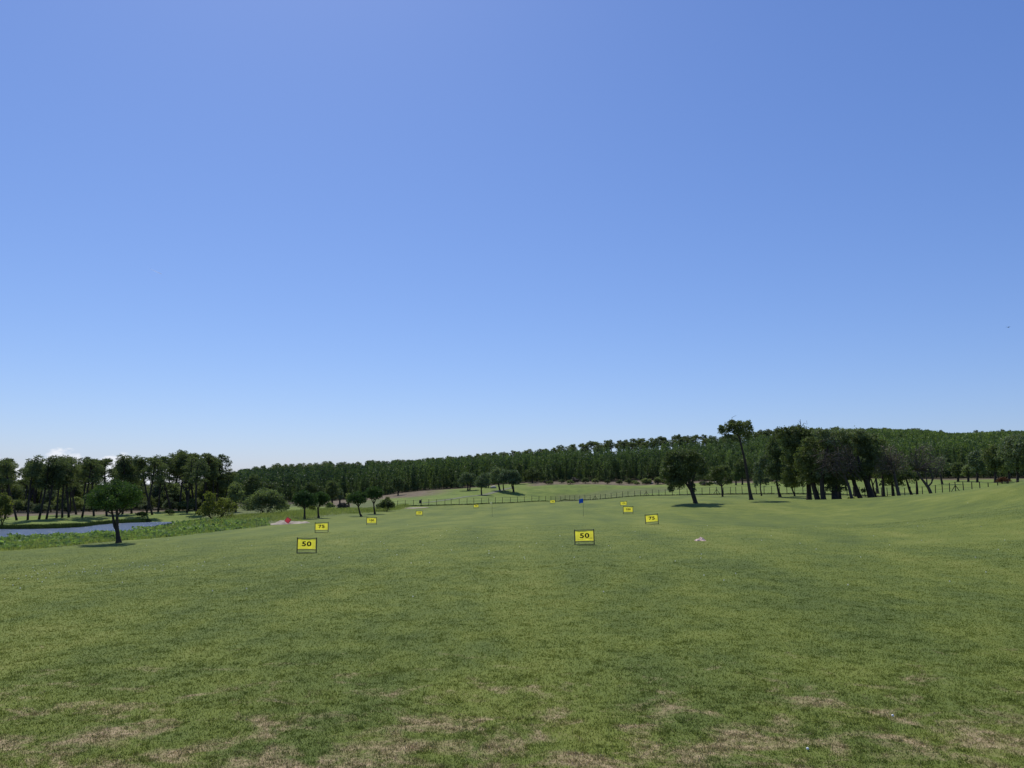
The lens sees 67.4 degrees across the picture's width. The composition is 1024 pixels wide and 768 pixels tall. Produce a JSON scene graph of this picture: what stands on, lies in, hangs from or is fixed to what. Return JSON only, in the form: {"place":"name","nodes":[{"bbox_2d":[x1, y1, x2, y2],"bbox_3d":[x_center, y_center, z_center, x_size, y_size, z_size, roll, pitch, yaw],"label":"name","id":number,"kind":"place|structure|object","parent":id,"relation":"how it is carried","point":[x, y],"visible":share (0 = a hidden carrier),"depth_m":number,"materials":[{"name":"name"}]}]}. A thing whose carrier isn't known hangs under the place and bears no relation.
{"place":"outdoors","nodes":[
{"label":"outdoors","id":0,"kind":"place"},
{"bbox_2d":[0,522,171,536],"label":"pond water","id":1,"kind":"structure","parent":0,"point":[81,530],"depth_m":142.17,"materials":[{"name":"blue liquid"}]},
{"bbox_2d":[432,487,511,501],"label":"cart path","id":2,"kind":"structure","parent":0,"point":[496,491],"depth_m":273.55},
{"bbox_2d":[0,470,1023,767],"bbox_3d":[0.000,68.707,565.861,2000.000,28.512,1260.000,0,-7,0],"label":"ground","id":3,"kind":"structure","parent":0,"point":[734,514],"depth_m":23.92,"materials":[{"name":"green plant"}]},
{"bbox_2d":[0,492,13,524],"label":"olive shrub","id":4,"kind":"object","parent":3,"relation":"on","point":[6,504],"visible":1,"depth_m":147.94,"materials":[{"name":"green plant"}]},
{"bbox_2d":[0,459,19,520],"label":"tall pine","id":5,"kind":"object","parent":3,"relation":"on","point":[6,466],"visible":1,"depth_m":158.08,"materials":[{"name":"green plant"}]},
{"bbox_2d":[0,458,23,518],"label":"tall pine","id":6,"kind":"object","parent":3,"relation":"on","point":[15,486],"visible":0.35,"depth_m":167.31,"materials":[{"name":"green plant"}]},
{"bbox_2d":[0,481,26,500],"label":"undergrowth tree","id":7,"kind":"object","parent":3,"relation":"on","point":[16,495],"visible":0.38,"depth_m":219.30,"materials":[{"name":"green plant"}]},
{"bbox_2d":[13,499,26,511],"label":"undergrowth tree","id":8,"kind":"object","parent":3,"relation":"on","point":[18,505],"visible":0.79,"depth_m":200.67,"materials":[{"name":"green plant"}]},
{"bbox_2d":[16,482,41,503],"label":"undergrowth tree","id":9,"kind":"object","parent":3,"relation":"on","point":[37,496],"visible":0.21,"depth_m":239.19,"materials":[{"name":"green plant"}]},
{"bbox_2d":[17,455,49,519],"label":"tall pine","id":10,"kind":"object","parent":3,"relation":"on","point":[36,468],"visible":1,"depth_m":159.38,"materials":[{"name":"green plant"}]},
{"bbox_2d":[31,504,53,512],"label":"undergrowth tree","id":11,"kind":"object","parent":3,"relation":"on","point":[45,506],"visible":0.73,"depth_m":192.58,"materials":[{"name":"green plant"}]},
{"bbox_2d":[29,455,70,518],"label":"tall pine","id":12,"kind":"object","parent":3,"relation":"on","point":[49,459],"visible":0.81,"depth_m":162.01,"materials":[{"name":"green plant"}]},
{"bbox_2d":[41,488,59,503],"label":"undergrowth tree","id":13,"kind":"object","parent":3,"relation":"on","point":[54,494],"visible":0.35,"depth_m":225.31,"materials":[{"name":"green plant"}]},
{"bbox_2d":[37,457,71,518],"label":"tall pine","id":14,"kind":"object","parent":3,"relation":"on","point":[59,479],"visible":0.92,"depth_m":162.36,"materials":[{"name":"green plant"}]},
{"bbox_2d":[46,463,73,517],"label":"tall pine","id":15,"kind":"object","parent":3,"relation":"on","point":[58,488],"visible":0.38,"depth_m":164.98,"materials":[{"name":"green plant"}]},
{"bbox_2d":[50,456,76,517],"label":"tall pine","id":16,"kind":"object","parent":3,"relation":"on","point":[68,509],"visible":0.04,"depth_m":167.26,"materials":[{"name":"green plant"}]},
{"bbox_2d":[59,455,79,514],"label":"tall pine","id":17,"kind":"object","parent":3,"relation":"on","point":[73,500],"visible":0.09,"depth_m":178.61,"materials":[{"name":"green plant"}]},
{"bbox_2d":[61,457,79,517],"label":"tall pine","id":18,"kind":"object","parent":3,"relation":"on","point":[76,470],"visible":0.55,"depth_m":166.74,"materials":[{"name":"green plant"}]},
{"bbox_2d":[63,483,82,502],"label":"undergrowth tree","id":19,"kind":"object","parent":3,"relation":"on","point":[76,493],"visible":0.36,"depth_m":211.04,"materials":[{"name":"green plant"}]},
{"bbox_2d":[65,496,83,510],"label":"undergrowth tree","id":20,"kind":"object","parent":3,"relation":"on","point":[80,503],"visible":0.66,"depth_m":193.53,"materials":[{"name":"green plant"}]},
{"bbox_2d":[0,518,180,528],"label":"grass bank","id":21,"kind":"object","parent":3,"relation":"on","point":[41,526],"visible":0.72,"depth_m":147.37,"materials":[{"name":"green plant"}]},
{"bbox_2d":[77,459,104,515],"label":"tall pine","id":22,"kind":"object","parent":3,"relation":"on","point":[81,467],"visible":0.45,"depth_m":173.00,"materials":[{"name":"green plant"}]},
{"bbox_2d":[76,458,106,516],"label":"tall pine","id":23,"kind":"object","parent":3,"relation":"on","point":[91,463],"visible":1,"depth_m":168.78,"materials":[{"name":"green plant"}]},
{"bbox_2d":[95,458,117,515],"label":"tall pine","id":24,"kind":"object","parent":3,"relation":"on","point":[105,462],"visible":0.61,"depth_m":175.38,"materials":[{"name":"green plant"}]},
{"bbox_2d":[83,478,144,542],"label":"stone pine","id":25,"kind":"object","parent":3,"relation":"on","point":[126,493],"visible":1,"depth_m":72.30,"materials":[{"name":"green plant"}]},
{"bbox_2d":[110,454,136,513],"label":"tall pine","id":26,"kind":"object","parent":3,"relation":"on","point":[120,465],"visible":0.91,"depth_m":182.54,"materials":[{"name":"green plant"}]},
{"bbox_2d":[113,455,145,513],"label":"tall pine","id":27,"kind":"object","parent":3,"relation":"on","point":[128,468],"visible":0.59,"depth_m":183.62,"materials":[{"name":"green plant"}]},
{"bbox_2d":[0,517,270,548],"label":"bank plants","id":28,"kind":"object","parent":3,"relation":"on","point":[66,535],"visible":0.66,"depth_m":91.18,"materials":[{"name":"green plant"}]},
{"bbox_2d":[131,455,152,514],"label":"tall pine","id":29,"kind":"object","parent":3,"relation":"on","point":[139,464],"visible":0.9,"depth_m":180.75,"materials":[{"name":"green plant"}]},
{"bbox_2d":[140,457,170,513],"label":"tall pine","id":30,"kind":"object","parent":3,"relation":"on","point":[155,463],"visible":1,"depth_m":179.69,"materials":[{"name":"green plant"}]},
{"bbox_2d":[145,479,167,506],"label":"undergrowth tree","id":31,"kind":"object","parent":3,"relation":"on","point":[155,491],"visible":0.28,"depth_m":216.52,"materials":[{"name":"green plant"}]},
{"bbox_2d":[152,454,173,509],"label":"tall pine","id":32,"kind":"object","parent":3,"relation":"on","point":[163,481],"visible":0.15,"depth_m":198.14,"materials":[{"name":"green plant"}]},
{"bbox_2d":[153,456,174,511],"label":"tall pine","id":33,"kind":"object","parent":3,"relation":"on","point":[167,460],"visible":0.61,"depth_m":194.32,"materials":[{"name":"green plant"}]},
{"bbox_2d":[160,482,185,506],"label":"undergrowth tree","id":34,"kind":"object","parent":3,"relation":"on","point":[171,494],"visible":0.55,"depth_m":215.63,"materials":[{"name":"green plant"}]},
{"bbox_2d":[167,449,188,510],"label":"tall pine","id":35,"kind":"object","parent":3,"relation":"on","point":[174,455],"visible":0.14,"depth_m":203.09,"materials":[{"name":"green plant"}]},
{"bbox_2d":[173,501,193,510],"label":"undergrowth tree","id":36,"kind":"object","parent":3,"relation":"on","point":[182,505],"visible":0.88,"depth_m":199.22,"materials":[{"name":"green plant"}]},
{"bbox_2d":[171,450,196,510],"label":"tall pine","id":37,"kind":"object","parent":3,"relation":"on","point":[181,458],"visible":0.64,"depth_m":199.33,"materials":[{"name":"green plant"}]},
{"bbox_2d":[180,457,203,512],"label":"tall pine","id":38,"kind":"object","parent":3,"relation":"on","point":[191,462],"visible":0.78,"depth_m":190.21,"materials":[{"name":"green plant"}]},
{"bbox_2d":[187,458,210,513],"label":"tall pine","id":39,"kind":"object","parent":3,"relation":"on","point":[202,468],"visible":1,"depth_m":184.56,"materials":[{"name":"green plant"}]},
{"bbox_2d":[187,482,214,506],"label":"undergrowth tree","id":40,"kind":"object","parent":3,"relation":"on","point":[200,489],"visible":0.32,"depth_m":214.36,"materials":[{"name":"green plant"}]},
{"bbox_2d":[0,503,409,550],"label":"rough grass","id":41,"kind":"structure","parent":3,"relation":"on","point":[290,514],"depth_m":126.25,"materials":[{"name":"green plant"}]},
{"bbox_2d":[198,453,222,508],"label":"tall pine","id":42,"kind":"object","parent":3,"relation":"on","point":[211,459],"visible":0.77,"depth_m":203.73,"materials":[{"name":"green plant"}]},
{"bbox_2d":[202,461,224,497],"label":"tall pine","id":43,"kind":"object","parent":3,"relation":"on","point":[215,481],"visible":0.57,"depth_m":205.71,"materials":[{"name":"green plant"}]},
{"bbox_2d":[195,491,238,517],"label":"straggly bush","id":44,"kind":"object","parent":3,"relation":"on","point":[208,510],"visible":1,"depth_m":133.04,"materials":[{"name":"green plant"}]},
{"bbox_2d":[208,476,230,506],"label":"undergrowth tree","id":45,"kind":"object","parent":3,"relation":"on","point":[222,493],"visible":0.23,"depth_m":214.39,"materials":[{"name":"green plant"}]},
{"bbox_2d":[209,454,231,500],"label":"tall pine","id":46,"kind":"object","parent":3,"relation":"on","point":[223,457],"visible":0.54,"depth_m":212.11,"materials":[{"name":"green plant"}]},
{"bbox_2d":[217,468,238,509],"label":"tall pine","id":47,"kind":"object","parent":3,"relation":"on","point":[230,475],"visible":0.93,"depth_m":209.16,"materials":[{"name":"green plant"}]},
{"bbox_2d":[226,482,244,511],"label":"edge oak","id":48,"kind":"object","parent":3,"relation":"on","point":[234,489],"visible":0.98,"depth_m":187.05,"materials":[{"name":"green plant"}]},
{"bbox_2d":[242,474,264,509],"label":"edge oak","id":49,"kind":"object","parent":3,"relation":"on","point":[253,481],"visible":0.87,"depth_m":202.11,"materials":[{"name":"green plant"}]},
{"bbox_2d":[238,487,290,512],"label":"round bush","id":50,"kind":"object","parent":3,"relation":"on","point":[264,497],"visible":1,"depth_m":149.45,"materials":[{"name":"green plant"}]},
{"bbox_2d":[263,481,281,495],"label":"edge oak","id":51,"kind":"object","parent":3,"relation":"on","point":[272,485],"visible":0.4,"depth_m":222.30,"materials":[{"name":"green plant"}]},
{"bbox_2d":[270,520,308,524],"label":"sand strip","id":52,"kind":"object","parent":3,"relation":"on","point":[281,522],"visible":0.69,"depth_m":111.82,"materials":[{"name":"beige sand"}]},
{"bbox_2d":[291,490,317,518],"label":"stone pine","id":53,"kind":"object","parent":3,"relation":"on","point":[305,498],"visible":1,"depth_m":131.07,"materials":[{"name":"green plant"}]},
{"bbox_2d":[297,537,316,552],"bbox_3d":[-13.114,10.345,49.062,1.290,1.060,0.098,0,-7,3],"label":"distance sign","id":54,"kind":"object","parent":3,"relation":"on","point":[306,544],"visible":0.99,"depth_m":49.05,"materials":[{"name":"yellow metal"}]},
{"bbox_2d":[299,482,323,493],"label":"edge oak","id":55,"kind":"object","parent":3,"relation":"on","point":[310,487],"visible":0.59,"depth_m":231.70,"materials":[{"name":"green plant"}]},
{"bbox_2d":[315,522,328,532],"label":"distance sign","id":56,"kind":"object","parent":3,"relation":"on","point":[322,526],"visible":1,"depth_m":73.80,"materials":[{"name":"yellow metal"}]},
{"bbox_2d":[315,491,330,517],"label":"stone pine","id":57,"kind":"object","parent":3,"relation":"on","point":[323,498],"visible":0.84,"depth_m":135.99,"materials":[{"name":"green plant"}]},
{"bbox_2d":[324,480,340,502],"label":"edge oak","id":58,"kind":"object","parent":3,"relation":"on","point":[332,489],"visible":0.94,"depth_m":236.97,"materials":[{"name":"green plant"}]},
{"bbox_2d":[347,491,367,516],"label":"stone pine","id":59,"kind":"object","parent":3,"relation":"on","point":[360,497],"visible":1,"depth_m":145.98,"materials":[{"name":"green plant"}]},
{"bbox_2d":[365,485,383,513],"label":"stone pine","id":60,"kind":"object","parent":3,"relation":"on","point":[373,492],"visible":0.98,"depth_m":157.94,"materials":[{"name":"green plant"}]},
{"bbox_2d":[375,498,395,510],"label":"dark bush","id":61,"kind":"object","parent":3,"relation":"on","point":[386,503],"visible":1,"depth_m":172.28,"materials":[{"name":"green plant"}]},
{"bbox_2d":[390,476,405,494],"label":"edge oak","id":62,"kind":"object","parent":3,"relation":"on","point":[397,483],"visible":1,"depth_m":301.67,"materials":[{"name":"green plant"}]},
{"bbox_2d":[456,472,477,489],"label":"field oak","id":63,"kind":"object","parent":3,"relation":"on","point":[470,478],"visible":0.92,"depth_m":293.10,"materials":[{"name":"green plant"}]},
{"bbox_2d":[473,472,491,494],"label":"field oak","id":64,"kind":"object","parent":3,"relation":"on","point":[484,479],"visible":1,"depth_m":272.18,"materials":[{"name":"green plant"}]},
{"bbox_2d":[488,466,506,489],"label":"field oak","id":65,"kind":"object","parent":3,"relation":"on","point":[496,471],"visible":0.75,"depth_m":287.33,"materials":[{"name":"green plant"}]},
{"bbox_2d":[496,469,521,491],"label":"field oak","id":66,"kind":"object","parent":3,"relation":"on","point":[505,474],"visible":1,"depth_m":283.12,"materials":[{"name":"green plant"}]},
{"bbox_2d":[524,467,539,482],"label":"edge oak","id":67,"kind":"object","parent":3,"relation":"on","point":[532,472],"visible":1,"depth_m":319.02,"materials":[{"name":"green plant"}]},
{"bbox_2d":[574,459,584,480],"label":"young pine","id":68,"kind":"object","parent":3,"relation":"on","point":[579,470],"visible":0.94,"depth_m":329.15,"materials":[{"name":"green plant"}]},
{"bbox_2d":[574,529,594,544],"bbox_3d":[4.633,9.833,49.127,1.290,1.060,0.098,-1,-7,-4],"label":"distance sign","id":69,"kind":"object","parent":3,"relation":"on","point":[583,536],"visible":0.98,"depth_m":49.11,"materials":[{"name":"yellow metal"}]},
{"bbox_2d":[600,461,609,480],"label":"young pine","id":70,"kind":"object","parent":3,"relation":"on","point":[604,473],"visible":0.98,"depth_m":328.36,"materials":[{"name":"green plant"}]},
{"bbox_2d":[232,428,1023,501],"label":"pine wood","id":71,"kind":"object","parent":3,"relation":"on","point":[902,440],"visible":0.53,"depth_m":338.02,"materials":[{"name":"green plant"}]},
{"bbox_2d":[636,457,648,479],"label":"young pine","id":72,"kind":"object","parent":3,"relation":"on","point":[641,472],"visible":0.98,"depth_m":329.66,"materials":[{"name":"green plant"}]},
{"bbox_2d":[645,513,658,523],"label":"distance sign","id":73,"kind":"object","parent":3,"relation":"on","point":[650,518],"visible":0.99,"depth_m":73.91,"materials":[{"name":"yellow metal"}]},
{"bbox_2d":[408,492,941,505],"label":"fence","id":74,"kind":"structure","parent":3,"relation":"on","point":[633,496],"depth_m":213.06,"materials":[{"name":"brown wood"}]},
{"bbox_2d":[658,447,709,502],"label":"oak","id":75,"kind":"object","parent":3,"relation":"on","point":[684,473],"visible":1,"depth_m":108.76,"materials":[{"name":"green plant"}]},
{"bbox_2d":[397,480,1023,505],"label":"wire fence","id":76,"kind":"object","parent":3,"relation":"on","point":[904,492],"visible":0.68,"depth_m":183.68,"materials":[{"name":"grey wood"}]},
{"bbox_2d":[703,465,733,496],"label":"oak","id":77,"kind":"object","parent":3,"relation":"on","point":[716,473],"visible":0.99,"depth_m":166.38,"materials":[{"name":"green plant"}]},
{"bbox_2d":[717,419,753,499],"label":"tall pine","id":78,"kind":"object","parent":3,"relation":"on","point":[743,428],"visible":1,"depth_m":115.71,"materials":[{"name":"green plant"}]},
{"bbox_2d":[733,457,750,484],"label":"edge oak","id":79,"kind":"object","parent":3,"relation":"on","point":[740,469],"visible":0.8,"depth_m":259.46,"materials":[{"name":"green plant"}]},
{"bbox_2d":[751,455,772,495],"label":"oak","id":80,"kind":"object","parent":3,"relation":"on","point":[761,464],"visible":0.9,"depth_m":158.60,"materials":[{"name":"green plant"}]},
{"bbox_2d":[762,433,788,496],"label":"oak","id":81,"kind":"object","parent":3,"relation":"on","point":[774,469],"visible":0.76,"depth_m":144.94,"materials":[{"name":"green plant"}]},
{"bbox_2d":[773,420,819,499],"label":"oak","id":82,"kind":"object","parent":3,"relation":"on","point":[795,434],"visible":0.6,"depth_m":126.58,"materials":[{"name":"green plant"}]},
{"bbox_2d":[792,436,829,499],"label":"oak","id":83,"kind":"object","parent":3,"relation":"on","point":[808,475],"visible":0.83,"depth_m":119.62,"materials":[{"name":"green plant"}]},
{"bbox_2d":[810,427,852,499],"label":"oak","id":84,"kind":"object","parent":3,"relation":"on","point":[840,434],"visible":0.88,"depth_m":118.36,"materials":[{"name":"green plant"}]},
{"bbox_2d":[808,436,859,498],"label":"dead tree","id":85,"kind":"object","parent":3,"relation":"on","point":[838,464],"visible":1,"depth_m":114.50,"materials":[{"name":"plant"}]},
{"bbox_2d":[817,446,852,498],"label":"oak","id":86,"kind":"object","parent":3,"relation":"on","point":[834,489],"visible":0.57,"depth_m":118.53,"materials":[{"name":"green plant"}]},
{"bbox_2d":[814,445,868,498],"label":"oak","id":87,"kind":"object","parent":3,"relation":"on","point":[839,495],"visible":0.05,"depth_m":134.43,"materials":[{"name":"green plant"}]},
{"bbox_2d":[829,426,875,497],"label":"oak","id":88,"kind":"object","parent":3,"relation":"on","point":[857,433],"visible":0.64,"depth_m":120.07,"materials":[{"name":"green plant"}]},
{"bbox_2d":[852,435,884,497],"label":"oak","id":89,"kind":"object","parent":3,"relation":"on","point":[868,464],"visible":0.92,"depth_m":119.10,"materials":[{"name":"green plant"}]},
{"bbox_2d":[864,434,892,493],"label":"oak","id":90,"kind":"object","parent":3,"relation":"on","point":[881,441],"visible":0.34,"depth_m":159.22,"materials":[{"name":"green plant"}]},
{"bbox_2d":[865,451,901,496],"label":"oak","id":91,"kind":"object","parent":3,"relation":"on","point":[885,475],"visible":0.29,"depth_m":132.72,"materials":[{"name":"green plant"}]},
{"bbox_2d":[872,444,909,495],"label":"tree","id":92,"kind":"object","parent":3,"relation":"on","point":[890,463],"visible":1,"depth_m":117.08,"materials":[{"name":"plant"}]},
{"bbox_2d":[879,466,905,495],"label":"oak","id":93,"kind":"object","parent":3,"relation":"on","point":[891,483],"visible":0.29,"depth_m":136.54,"materials":[{"name":"green plant"}]},
{"bbox_2d":[899,469,922,494],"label":"oak","id":94,"kind":"object","parent":3,"relation":"on","point":[911,475],"visible":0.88,"depth_m":134.66,"materials":[{"name":"green plant"}]},
{"bbox_2d":[906,441,945,493],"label":"bare tree","id":95,"kind":"object","parent":3,"relation":"on","point":[918,468],"visible":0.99,"depth_m":127.12,"materials":[{"name":"plant"}]},
{"bbox_2d":[928,455,950,483],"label":"oak","id":96,"kind":"object","parent":3,"relation":"on","point":[944,465],"visible":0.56,"depth_m":178.55,"materials":[{"name":"green plant"}]},
{"bbox_2d":[937,447,951,477],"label":"young pine","id":97,"kind":"object","parent":3,"relation":"on","point":[946,471],"visible":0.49,"depth_m":234.72,"materials":[{"name":"green plant"}]},
{"bbox_2d":[946,462,964,481],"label":"edge oak","id":98,"kind":"object","parent":3,"relation":"on","point":[955,467],"visible":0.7,"depth_m":203.53,"materials":[{"name":"green plant"}]},
{"bbox_2d":[957,444,967,476],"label":"young pine","id":99,"kind":"object","parent":3,"relation":"on","point":[962,457],"visible":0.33,"depth_m":236.30,"materials":[{"name":"green plant"}]},
{"bbox_2d":[960,465,975,481],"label":"edge oak","id":100,"kind":"object","parent":3,"relation":"on","point":[966,473],"visible":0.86,"depth_m":198.55,"materials":[{"name":"green plant"}]},
{"bbox_2d":[964,450,986,481],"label":"edge oak","id":101,"kind":"object","parent":3,"relation":"on","point":[978,464],"visible":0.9,"depth_m":186.37,"materials":[{"name":"green plant"}]},
{"bbox_2d":[979,444,1008,482],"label":"edge oak","id":102,"kind":"object","parent":3,"relation":"on","point":[989,455],"visible":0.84,"depth_m":176.87,"materials":[{"name":"green plant"}]},
{"bbox_2d":[993,433,1023,481],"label":"edge oak","id":103,"kind":"object","parent":3,"relation":"on","point":[1013,451],"visible":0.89,"depth_m":163.43,"materials":[{"name":"green plant"}]},
{"bbox_2d":[1016,442,1023,468],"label":"edge oak","id":104,"kind":"object","parent":3,"relation":"on","point":[1021,462],"visible":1,"depth_m":160.23,"materials":[{"name":"green plant"}]},
{"bbox_2d":[0,0,1023,484],"label":"sky","id":105,"kind":"structure","parent":0,"point":[259,233],"materials":[{"name":"blue"}]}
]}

